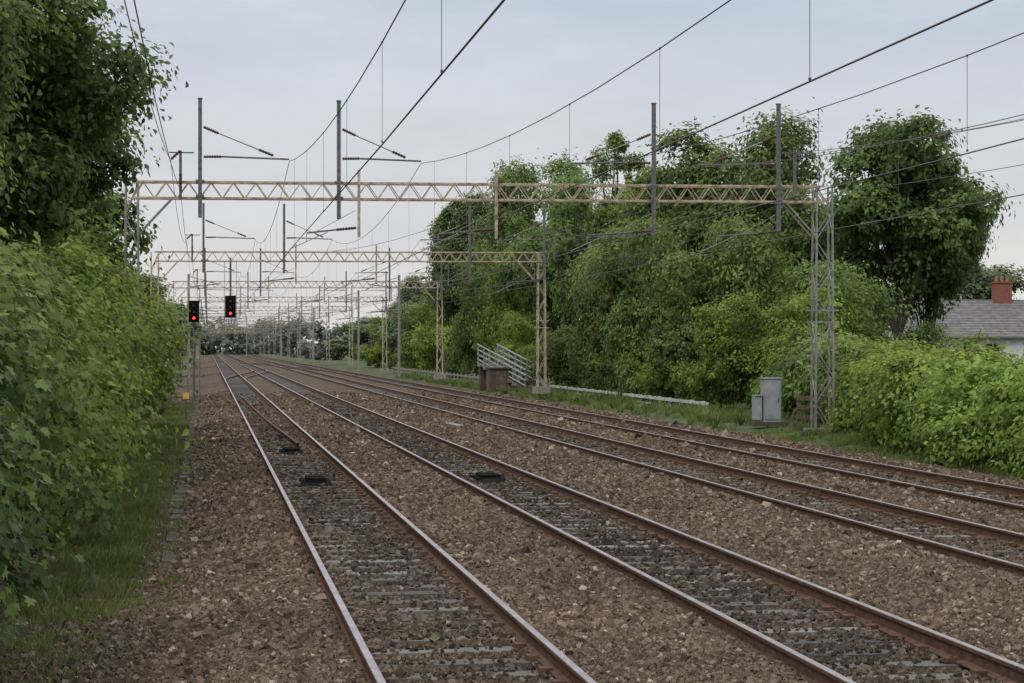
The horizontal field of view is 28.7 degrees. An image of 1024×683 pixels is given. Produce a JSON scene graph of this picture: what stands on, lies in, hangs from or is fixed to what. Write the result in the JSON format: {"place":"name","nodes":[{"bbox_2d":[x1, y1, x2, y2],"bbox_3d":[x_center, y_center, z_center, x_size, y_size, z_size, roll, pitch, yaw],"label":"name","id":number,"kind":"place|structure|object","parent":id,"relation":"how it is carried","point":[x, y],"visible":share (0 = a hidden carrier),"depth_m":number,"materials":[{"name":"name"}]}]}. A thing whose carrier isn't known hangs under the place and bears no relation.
{"place":"outdoors","nodes":[
{"label":"outdoors","id":0,"kind":"place"},
{"bbox_2d":[0,349,1022,579],"bbox_3d":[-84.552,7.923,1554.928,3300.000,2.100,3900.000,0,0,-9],"label":"ground","id":1,"kind":"structure","parent":0,"point":[345,361],"depth_m":85.01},
{"bbox_2d":[0,0,74,260],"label":"ash tree","id":2,"kind":"object","parent":1,"relation":"on","point":[6,66],"visible":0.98,"depth_m":27.14,"materials":[{"name":"green plant"}]},
{"bbox_2d":[0,244,120,676],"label":"sycamore bush","id":3,"kind":"object","parent":1,"relation":"on","point":[16,434],"visible":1,"depth_m":15.86,"materials":[{"name":"green plant"}]},
{"bbox_2d":[9,8,163,275],"bbox_3d":[-12.099,-2.471,46.459,7.893,11.188,9.702,0,0,-9],"label":"ash tree","id":4,"kind":"object","parent":1,"relation":"on","point":[104,183],"visible":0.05,"depth_m":48.23,"materials":[{"name":"green plant"}]},
{"bbox_2d":[0,227,177,622],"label":"sycamore bush","id":5,"kind":"object","parent":1,"relation":"on","point":[56,516],"visible":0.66,"depth_m":25.13,"materials":[{"name":"green plant"}]},
{"bbox_2d":[0,0,188,260],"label":"ash tree","id":6,"kind":"object","parent":1,"relation":"on","point":[49,174],"visible":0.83,"depth_m":35.40,"materials":[{"name":"green plant"}]},
{"bbox_2d":[4,219,189,514],"bbox_3d":[-9.138,0.256,37.796,6.050,5.680,18.834,0,0,-9],"label":"hawthorn bush","id":7,"kind":"object","parent":1,"relation":"on","point":[99,343],"visible":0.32,"depth_m":36.89,"materials":[{"name":"green plant"}]},
{"bbox_2d":[63,189,169,276],"bbox_3d":[-13.047,-0.769,58.857,5.842,7.800,8.582,0,0,-28],"label":"ash tree","id":8,"kind":"object","parent":1,"relation":"on","point":[105,232],"visible":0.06,"depth_m":57.48,"materials":[{"name":"green plant"}]},
{"bbox_2d":[24,203,212,460],"bbox_3d":[-11.711,-0.197,55.060,5.971,6.702,23.274,0,0,-5],"label":"hawthorn bush","id":9,"kind":"object","parent":1,"relation":"on","point":[159,354],"visible":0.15,"depth_m":52.47,"materials":[{"name":"green plant"}]},
{"bbox_2d":[119,263,176,327],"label":"broadleaf tree","id":10,"kind":"object","parent":1,"relation":"on","point":[147,280],"visible":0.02,"depth_m":105.76,"materials":[{"name":"green plant"}]},
{"bbox_2d":[131,275,191,339],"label":"broadleaf tree","id":11,"kind":"object","parent":1,"relation":"on","point":[170,309],"visible":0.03,"depth_m":138.07,"materials":[{"name":"green plant"}]},
{"bbox_2d":[132,324,211,426],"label":"hawthorn bush","id":12,"kind":"object","parent":1,"relation":"on","point":[165,398],"visible":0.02,"depth_m":79.33,"materials":[{"name":"green plant"}]},
{"bbox_2d":[140,273,215,348],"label":"broadleaf tree","id":13,"kind":"object","parent":1,"relation":"on","point":[183,318],"visible":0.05,"depth_m":185.99,"materials":[{"name":"green plant"}]},
{"bbox_2d":[186,301,201,400],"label":"railway signal","id":14,"kind":"object","parent":1,"relation":"on","point":[193,314],"visible":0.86,"depth_m":101.85,"materials":[{"name":"black paint"}]},
{"bbox_2d":[287,312,300,361],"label":"catenary mast","id":15,"kind":"object","parent":1,"relation":"on","point":[299,318],"visible":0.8,"depth_m":350.30,"materials":[{"name":"metal"}]},
{"bbox_2d":[297,307,313,363],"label":"catenary mast","id":16,"kind":"object","parent":1,"relation":"on","point":[313,332],"visible":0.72,"depth_m":304.81,"materials":[{"name":"metal"}]},
{"bbox_2d":[168,248,448,386],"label":"catenary gantry","id":17,"kind":"object","parent":1,"relation":"on","point":[437,376],"visible":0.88,"depth_m":144.79,"materials":[{"name":"metal"}]},
{"bbox_2d":[334,290,358,370],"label":"catenary mast","id":18,"kind":"object","parent":1,"relation":"on","point":[357,292],"visible":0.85,"depth_m":213.87,"materials":[{"name":"metal"}]},
{"bbox_2d":[322,319,376,365],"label":"shrub","id":19,"kind":"object","parent":1,"relation":"on","point":[340,346],"visible":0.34,"depth_m":288.77,"materials":[{"name":"green plant"}]},
{"bbox_2d":[337,316,375,360],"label":"broadleaf tree","id":20,"kind":"object","parent":1,"relation":"on","point":[345,327],"visible":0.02,"depth_m":417.02,"materials":[{"name":"green plant"}]},
{"bbox_2d":[150,203,564,393],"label":"catenary gantry","id":21,"kind":"object","parent":1,"relation":"on","point":[544,389],"visible":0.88,"depth_m":100.20,"materials":[{"name":"metal"}]},
{"bbox_2d":[224,258,236,318],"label":"railway signal","id":22,"kind":"object","parent":21,"relation":"attached to","point":[230,306],"visible":0.98,"depth_m":99.71,"materials":[{"name":"black paint"}]},
{"bbox_2d":[177,315,572,359],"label":"distant trees","id":23,"kind":"object","parent":1,"relation":"on","point":[257,345],"visible":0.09,"depth_m":698.38,"materials":[{"name":"plant"}]},
{"bbox_2d":[365,296,401,345],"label":"broadleaf tree","id":24,"kind":"object","parent":1,"relation":"on","point":[392,304],"visible":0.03,"depth_m":274.95,"materials":[{"name":"green plant"}]},
{"bbox_2d":[353,310,414,368],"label":"shrub","id":25,"kind":"object","parent":1,"relation":"on","point":[376,351],"visible":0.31,"depth_m":244.39,"materials":[{"name":"green plant"}]},
{"bbox_2d":[375,271,446,350],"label":"broadleaf tree","id":26,"kind":"object","parent":1,"relation":"on","point":[392,335],"visible":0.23,"depth_m":234.87,"materials":[{"name":"green plant"}]},
{"bbox_2d":[387,299,452,371],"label":"shrub","id":27,"kind":"object","parent":1,"relation":"on","point":[406,351],"visible":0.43,"depth_m":214.94,"materials":[{"name":"green plant"}]},
{"bbox_2d":[391,366,478,384],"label":"lineside post fence","id":28,"kind":"object","parent":1,"relation":"on","point":[431,372],"visible":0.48,"depth_m":160.01,"materials":[{"name":"concrete"}]},
{"bbox_2d":[408,283,472,372],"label":"shrub","id":29,"kind":"object","parent":1,"relation":"on","point":[428,346],"visible":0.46,"depth_m":190.00,"materials":[{"name":"green plant"}]},
{"bbox_2d":[423,186,493,374],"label":"broadleaf tree","id":30,"kind":"object","parent":1,"relation":"on","point":[445,215],"visible":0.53,"depth_m":169.97,"materials":[{"name":"green plant"}]},
{"bbox_2d":[434,251,493,378],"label":"shrub","id":31,"kind":"object","parent":1,"relation":"on","point":[465,351],"visible":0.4,"depth_m":152.28,"materials":[{"name":"green plant"}]},
{"bbox_2d":[124,98,838,437],"bbox_3d":[-0.711,-1.949,58.534,21.280,10.285,0.878,0,0,-9],"label":"catenary gantry","id":32,"kind":"object","parent":1,"relation":"on","point":[777,187],"visible":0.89,"depth_m":58.85,"materials":[{"name":"metal"}]},
{"bbox_2d":[124,0,1023,338],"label":"overhead wires","id":33,"kind":"object","parent":32,"relation":"hanging from","point":[818,150],"visible":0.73,"depth_m":40.94,"materials":[{"name":"black metal"}]},
{"bbox_2d":[484,367,511,392],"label":"lineside hut","id":34,"kind":"object","parent":1,"relation":"on","point":[497,378],"visible":0.86,"depth_m":117.41,"materials":[{"name":"brick"}]},
{"bbox_2d":[454,148,552,345],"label":"broadleaf tree","id":35,"kind":"object","parent":1,"relation":"on","point":[519,221],"visible":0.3,"depth_m":148.75,"materials":[{"name":"green plant"}]},
{"bbox_2d":[4,355,1007,682],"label":"ballast trackbed","id":36,"kind":"structure","parent":1,"relation":"on","point":[210,381],"depth_m":143.92,"materials":[{"name":"gravel"}]},
{"bbox_2d":[0,605,108,682],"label":"grass verge","id":37,"kind":"object","parent":36,"relation":"on","point":[41,647],"depth_m":18.10,"materials":[{"name":"plant"}]},
{"bbox_2d":[0,465,181,620],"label":"grass verge","id":38,"kind":"object","parent":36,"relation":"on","point":[112,552],"depth_m":25.10,"materials":[{"name":"plant"}]},
{"bbox_2d":[102,436,203,612],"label":"grass verge","id":39,"kind":"object","parent":36,"relation":"on","point":[169,547],"depth_m":28.42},
{"bbox_2d":[112,401,195,468],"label":"grass verge","id":40,"kind":"object","parent":36,"relation":"on","point":[168,415],"depth_m":56.88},
{"bbox_2d":[157,392,200,572],"bbox_3d":[-11.352,2.965,71.346,0.293,0.202,95.361,0,0,-9],"label":"cable trough","id":41,"kind":"object","parent":36,"relation":"on","point":[166,559],"visible":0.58,"depth_m":32.82,"materials":[{"name":"concrete"}]},
{"bbox_2d":[183,393,188,419],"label":"lineside marker sign","id":42,"kind":"object","parent":36,"relation":"on","point":[185,396],"visible":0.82,"depth_m":73.00,"materials":[{"name":"metal"}]},
{"bbox_2d":[187,274,219,377],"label":"catenary mast","id":43,"kind":"object","parent":36,"relation":"on","point":[188,324],"visible":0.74,"depth_m":165.76,"materials":[{"name":"metal"}]},
{"bbox_2d":[187,439,261,609],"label":"trackside weeds","id":44,"kind":"object","parent":36,"relation":"on","point":[224,533],"visible":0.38,"depth_m":30.02,"materials":[{"name":"green plant"}]},
{"bbox_2d":[207,322,269,355],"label":"catenary gantry","id":45,"kind":"object","parent":36,"relation":"on","point":[255,331],"visible":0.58,"depth_m":554.27,"materials":[{"name":"paint"}]},
{"bbox_2d":[195,317,283,358],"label":"catenary gantry","id":46,"kind":"object","parent":36,"relation":"on","point":[244,332],"visible":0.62,"depth_m":462.97,"materials":[{"name":"metal"}]},
{"bbox_2d":[195,313,293,360],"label":"catenary gantry","id":47,"kind":"object","parent":36,"relation":"on","point":[248,326],"visible":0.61,"depth_m":417.15,"materials":[{"name":"metal"}]},
{"bbox_2d":[190,303,312,364],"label":"catenary gantry","id":48,"kind":"object","parent":36,"relation":"on","point":[259,319],"visible":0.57,"depth_m":326.88,"materials":[{"name":"metal"}]},
{"bbox_2d":[207,308,299,359],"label":"catenary gantry","id":49,"kind":"object","parent":36,"relation":"on","point":[278,322],"visible":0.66,"depth_m":372.32,"materials":[{"name":"metal"}]},
{"bbox_2d":[190,296,332,366],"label":"catenary gantry","id":50,"kind":"object","parent":36,"relation":"on","point":[326,337],"visible":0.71,"depth_m":281.37,"materials":[{"name":"metal"}]},
{"bbox_2d":[183,286,353,370],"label":"catenary gantry","id":51,"kind":"object","parent":36,"relation":"on","point":[351,316],"visible":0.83,"depth_m":235.93,"materials":[{"name":"metal"}]},
{"bbox_2d":[176,271,391,376],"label":"catenary gantry","id":52,"kind":"object","parent":36,"relation":"on","point":[382,369],"visible":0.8,"depth_m":190.39,"materials":[{"name":"metal"}]},
{"bbox_2d":[224,362,347,381],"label":"railway crossover","id":53,"kind":"object","parent":36,"relation":"on","point":[289,367],"visible":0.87,"depth_m":217.65,"materials":[{"name":"metal"}]},
{"bbox_2d":[368,275,399,376],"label":"catenary mast","id":54,"kind":"object","parent":36,"relation":"on","point":[398,277],"visible":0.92,"depth_m":168.38,"materials":[{"name":"metal"}]},
{"bbox_2d":[212,354,596,682],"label":"railway track","id":55,"kind":"structure","parent":36,"relation":"on","point":[553,660],"depth_m":21.01,"materials":[{"name":"metal"}]},
{"bbox_2d":[242,397,298,446],"bbox_3d":[-9.294,2.716,73.935,0.251,0.159,47.005,0,0,-9],"label":"spare rail","id":56,"kind":"object","parent":55,"relation":"on","point":[288,438],"visible":0.88,"depth_m":62.80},
{"bbox_2d":[276,447,306,454],"bbox_3d":[-5.384,2.661,48.737,0.720,0.140,1.610,0,0,-9],"label":"train warning magnet","id":57,"kind":"object","parent":55,"relation":"on","point":[289,450],"visible":0.95,"depth_m":48.30,"materials":[{"name":"black paint"}]},
{"bbox_2d":[295,475,334,486],"bbox_3d":[-3.731,2.631,37.862,0.720,0.140,1.610,0,0,-9],"label":"train warning magnet","id":58,"kind":"object","parent":55,"relation":"on","point":[312,480],"visible":0.95,"depth_m":37.41,"materials":[{"name":"black paint"}]},
{"bbox_2d":[223,354,1023,682],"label":"railway track","id":59,"kind":"structure","parent":36,"relation":"on","point":[971,658],"depth_m":21.08,"materials":[{"name":"metal"}]},
{"bbox_2d":[469,472,508,482],"bbox_3d":[-0.475,2.634,38.863,0.720,0.140,1.610,0,0,-9],"label":"train warning magnet","id":60,"kind":"object","parent":59,"relation":"on","point":[487,477],"visible":0.96,"depth_m":38.42,"materials":[{"name":"black paint"}]},
{"bbox_2d":[235,354,1023,576],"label":"railway track","id":61,"kind":"structure","parent":36,"relation":"on","point":[960,526],"depth_m":34.32,"materials":[{"name":"metal"}]},
{"bbox_2d":[245,354,1023,511],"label":"railway track","id":62,"kind":"structure","parent":36,"relation":"on","point":[987,487],"depth_m":46.55,"materials":[{"name":"metal"}]},
{"bbox_2d":[469,215,542,301],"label":"broadleaf tree","id":63,"kind":"object","parent":1,"relation":"on","point":[528,230],"depth_m":160.62,"materials":[{"name":"green plant"}]},
{"bbox_2d":[471,244,549,362],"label":"shrub","id":64,"kind":"object","parent":1,"relation":"on","point":[501,304],"visible":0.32,"depth_m":138.82,"materials":[{"name":"green plant"}]},
{"bbox_2d":[477,344,543,390],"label":"access steps","id":65,"kind":"structure","parent":1,"relation":"on","point":[514,380],"depth_m":119.26,"materials":[{"name":"grey paint"}]},
{"bbox_2d":[0,390,1023,682],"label":"ballast stones","id":66,"kind":"object","parent":1,"relation":"on","point":[230,616],"visible":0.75,"depth_m":23.48,"materials":[{"name":"gravel"}]},
{"bbox_2d":[494,307,556,379],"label":"shrub","id":67,"kind":"object","parent":1,"relation":"on","point":[518,346],"visible":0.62,"depth_m":126.95,"materials":[{"name":"green plant"}]},
{"bbox_2d":[491,147,602,349],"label":"broadleaf tree","id":68,"kind":"object","parent":1,"relation":"on","point":[557,212],"visible":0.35,"depth_m":134.34,"materials":[{"name":"green plant"}]},
{"bbox_2d":[518,323,585,390],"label":"shrub","id":69,"kind":"object","parent":1,"relation":"on","point":[554,369],"visible":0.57,"depth_m":112.93,"materials":[{"name":"green plant"}]},
{"bbox_2d":[546,177,598,344],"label":"feathery tree","id":70,"kind":"object","parent":1,"relation":"on","point":[561,298],"visible":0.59,"depth_m":123.58,"materials":[{"name":"green plant"}]},
{"bbox_2d":[556,181,626,294],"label":"broadleaf tree","id":71,"kind":"object","parent":1,"relation":"on","point":[608,197],"depth_m":128.89,"materials":[{"name":"green plant"}]},
{"bbox_2d":[561,244,623,390],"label":"shrub","id":72,"kind":"object","parent":1,"relation":"on","point":[577,285],"visible":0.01,"depth_m":113.50,"materials":[{"name":"green plant"}]},
{"bbox_2d":[559,129,635,294],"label":"feathery tree","id":73,"kind":"object","parent":1,"relation":"on","point":[604,210],"visible":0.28,"depth_m":120.69,"materials":[{"name":"green plant"}]},
{"bbox_2d":[556,261,649,393],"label":"shrub","id":74,"kind":"object","parent":1,"relation":"on","point":[588,331],"visible":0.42,"depth_m":104.81,"materials":[{"name":"green plant"}]},
{"bbox_2d":[394,370,827,429],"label":"grass verge","id":75,"kind":"object","parent":1,"relation":"on","point":[735,413],"depth_m":82.68,"materials":[{"name":"plant"}]},
{"bbox_2d":[566,163,685,334],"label":"broadleaf tree","id":76,"kind":"object","parent":1,"relation":"on","point":[632,207],"visible":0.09,"depth_m":107.70,"materials":[{"name":"green plant"}]},
{"bbox_2d":[547,384,708,410],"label":"white barrier","id":77,"kind":"object","parent":1,"relation":"on","point":[632,395],"visible":0.39,"depth_m":88.56,"materials":[{"name":"metal"}]},
{"bbox_2d":[575,161,691,273],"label":"broadleaf tree","id":78,"kind":"object","parent":1,"relation":"on","point":[601,241],"depth_m":117.66,"materials":[{"name":"green plant"}]},
{"bbox_2d":[622,151,658,189],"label":"feathery tree","id":79,"kind":"object","parent":1,"relation":"on","point":[630,166],"visible":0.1,"depth_m":123.59,"materials":[{"name":"green plant"}]},
{"bbox_2d":[597,208,697,400],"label":"shrub","id":80,"kind":"object","parent":1,"relation":"on","point":[625,337],"visible":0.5,"depth_m":93.34,"materials":[{"name":"green plant"}]},
{"bbox_2d":[632,334,686,399],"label":"shrub","id":81,"kind":"object","parent":1,"relation":"on","point":[655,376],"visible":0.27,"depth_m":88.58,"materials":[{"name":"green plant"}]},
{"bbox_2d":[592,116,755,325],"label":"broadleaf tree","id":82,"kind":"object","parent":1,"relation":"on","point":[707,175],"visible":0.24,"depth_m":102.78,"materials":[{"name":"green plant"}]},
{"bbox_2d":[633,243,763,403],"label":"shrub","id":83,"kind":"object","parent":1,"relation":"on","point":[671,349],"visible":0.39,"depth_m":87.32,"materials":[{"name":"green plant"}]},
{"bbox_2d":[664,278,769,408],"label":"shrub","id":84,"kind":"object","parent":1,"relation":"on","point":[709,375],"visible":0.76,"depth_m":80.53,"materials":[{"name":"green plant"}]},
{"bbox_2d":[669,205,808,408],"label":"shrub","id":85,"kind":"object","parent":1,"relation":"on","point":[763,257],"visible":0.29,"depth_m":86.37,"materials":[{"name":"green plant"}]},
{"bbox_2d":[748,377,786,425],"bbox_3d":[8.112,1.902,63.434,1.100,1.530,0.600,0,0,-9],"label":"lineside cabinet","id":86,"kind":"object","parent":1,"relation":"on","point":[766,406],"visible":1,"depth_m":63.23,"materials":[{"name":"metal"}]},
{"bbox_2d":[689,97,852,300],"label":"broadleaf tree","id":87,"kind":"object","parent":1,"relation":"on","point":[801,244],"visible":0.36,"depth_m":96.65,"materials":[{"name":"green plant"}]},
{"bbox_2d":[745,315,826,400],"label":"shrub","id":88,"kind":"object","parent":1,"relation":"on","point":[776,346],"visible":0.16,"depth_m":75.48,"materials":[{"name":"green plant"}]},
{"bbox_2d":[712,269,870,404],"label":"shrub","id":89,"kind":"object","parent":1,"relation":"on","point":[801,305],"visible":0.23,"depth_m":79.31,"materials":[{"name":"green plant"}]},
{"bbox_2d":[739,324,880,422],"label":"hawthorn bush","id":90,"kind":"object","parent":1,"relation":"on","point":[794,382],"visible":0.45,"depth_m":67.83,"materials":[{"name":"green plant"}]},
{"bbox_2d":[797,394,839,429],"bbox_3d":[9.312,2.150,60.864,1.350,1.100,0.140,0,0,-9],"label":"timber fence","id":91,"kind":"object","parent":1,"relation":"on","point":[799,407],"visible":0.54,"depth_m":60.75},
{"bbox_2d":[756,251,932,350],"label":"shrub","id":92,"kind":"object","parent":1,"relation":"on","point":[867,299],"visible":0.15,"depth_m":83.66,"materials":[{"name":"green plant"}]},
{"bbox_2d":[806,208,891,338],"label":"broadleaf tree","id":93,"kind":"object","parent":1,"relation":"on","point":[879,291],"visible":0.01,"depth_m":104.07,"materials":[{"name":"green plant"}]},
{"bbox_2d":[821,277,885,335],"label":"shrub","id":94,"kind":"object","parent":1,"relation":"on","point":[871,310],"visible":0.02,"depth_m":89.00,"materials":[{"name":"green plant"}]},
{"bbox_2d":[822,277,887,328],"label":"shrub","id":95,"kind":"object","parent":1,"relation":"on","point":[879,317],"depth_m":95.22,"materials":[{"name":"green plant"}]},
{"bbox_2d":[827,329,899,351],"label":"shrub","id":96,"kind":"object","parent":1,"relation":"on","point":[864,341],"depth_m":77.88,"materials":[{"name":"green plant"}]},
{"bbox_2d":[737,422,1023,478],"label":"grass verge","id":97,"kind":"object","parent":1,"relation":"on","point":[877,450],"depth_m":52.95,"materials":[{"name":"plant"}]},
{"bbox_2d":[796,330,1018,449],"bbox_3d":[12.088,1.394,58.660,6.746,3.466,22.258,0,0,5],"label":"bramble hedge","id":98,"kind":"object","parent":1,"relation":"on","point":[858,394],"visible":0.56,"depth_m":53.54,"materials":[{"name":"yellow plant"}]},
{"bbox_2d":[803,105,1020,339],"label":"broadleaf tree","id":99,"kind":"object","parent":1,"relation":"on","point":[917,245],"visible":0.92,"depth_m":90.34,"materials":[{"name":"green plant"}]},
{"bbox_2d":[894,315,953,356],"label":"shrub","id":100,"kind":"object","parent":1,"relation":"on","point":[929,330],"visible":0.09,"depth_m":88.20,"materials":[{"name":"green plant"}]},
{"bbox_2d":[878,164,998,346],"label":"broadleaf tree","id":101,"kind":"object","parent":1,"relation":"on","point":[948,291],"visible":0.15,"depth_m":94.08,"materials":[{"name":"green plant"}]},
{"bbox_2d":[872,329,1023,479],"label":"bramble hedge","id":102,"kind":"object","parent":1,"relation":"on","point":[988,399],"visible":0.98,"depth_m":44.00,"materials":[{"name":"green plant"}]},
{"bbox_2d":[882,324,1023,364],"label":"walls","id":103,"kind":"structure","parent":1,"relation":"on","point":[1014,345],"depth_m":143.41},
{"bbox_2d":[875,300,1023,337],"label":"roof","id":104,"kind":"structure","parent":103,"relation":"on","point":[990,317],"depth_m":144.96,"materials":[{"name":"tile"}]},
{"bbox_2d":[990,276,1012,303],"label":"chimney","id":105,"kind":"object","parent":104,"relation":"on","point":[1001,291],"visible":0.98,"depth_m":147.11,"materials":[{"name":"red brick"}]},
{"bbox_2d":[919,261,1023,299],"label":"broadleaf tree","id":106,"kind":"object","parent":1,"relation":"on","point":[980,284],"visible":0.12,"depth_m":213.23,"materials":[{"name":"green plant"}]},
{"bbox_2d":[33,0,1023,348],"label":"sky","id":107,"kind":"structure","parent":0,"point":[270,76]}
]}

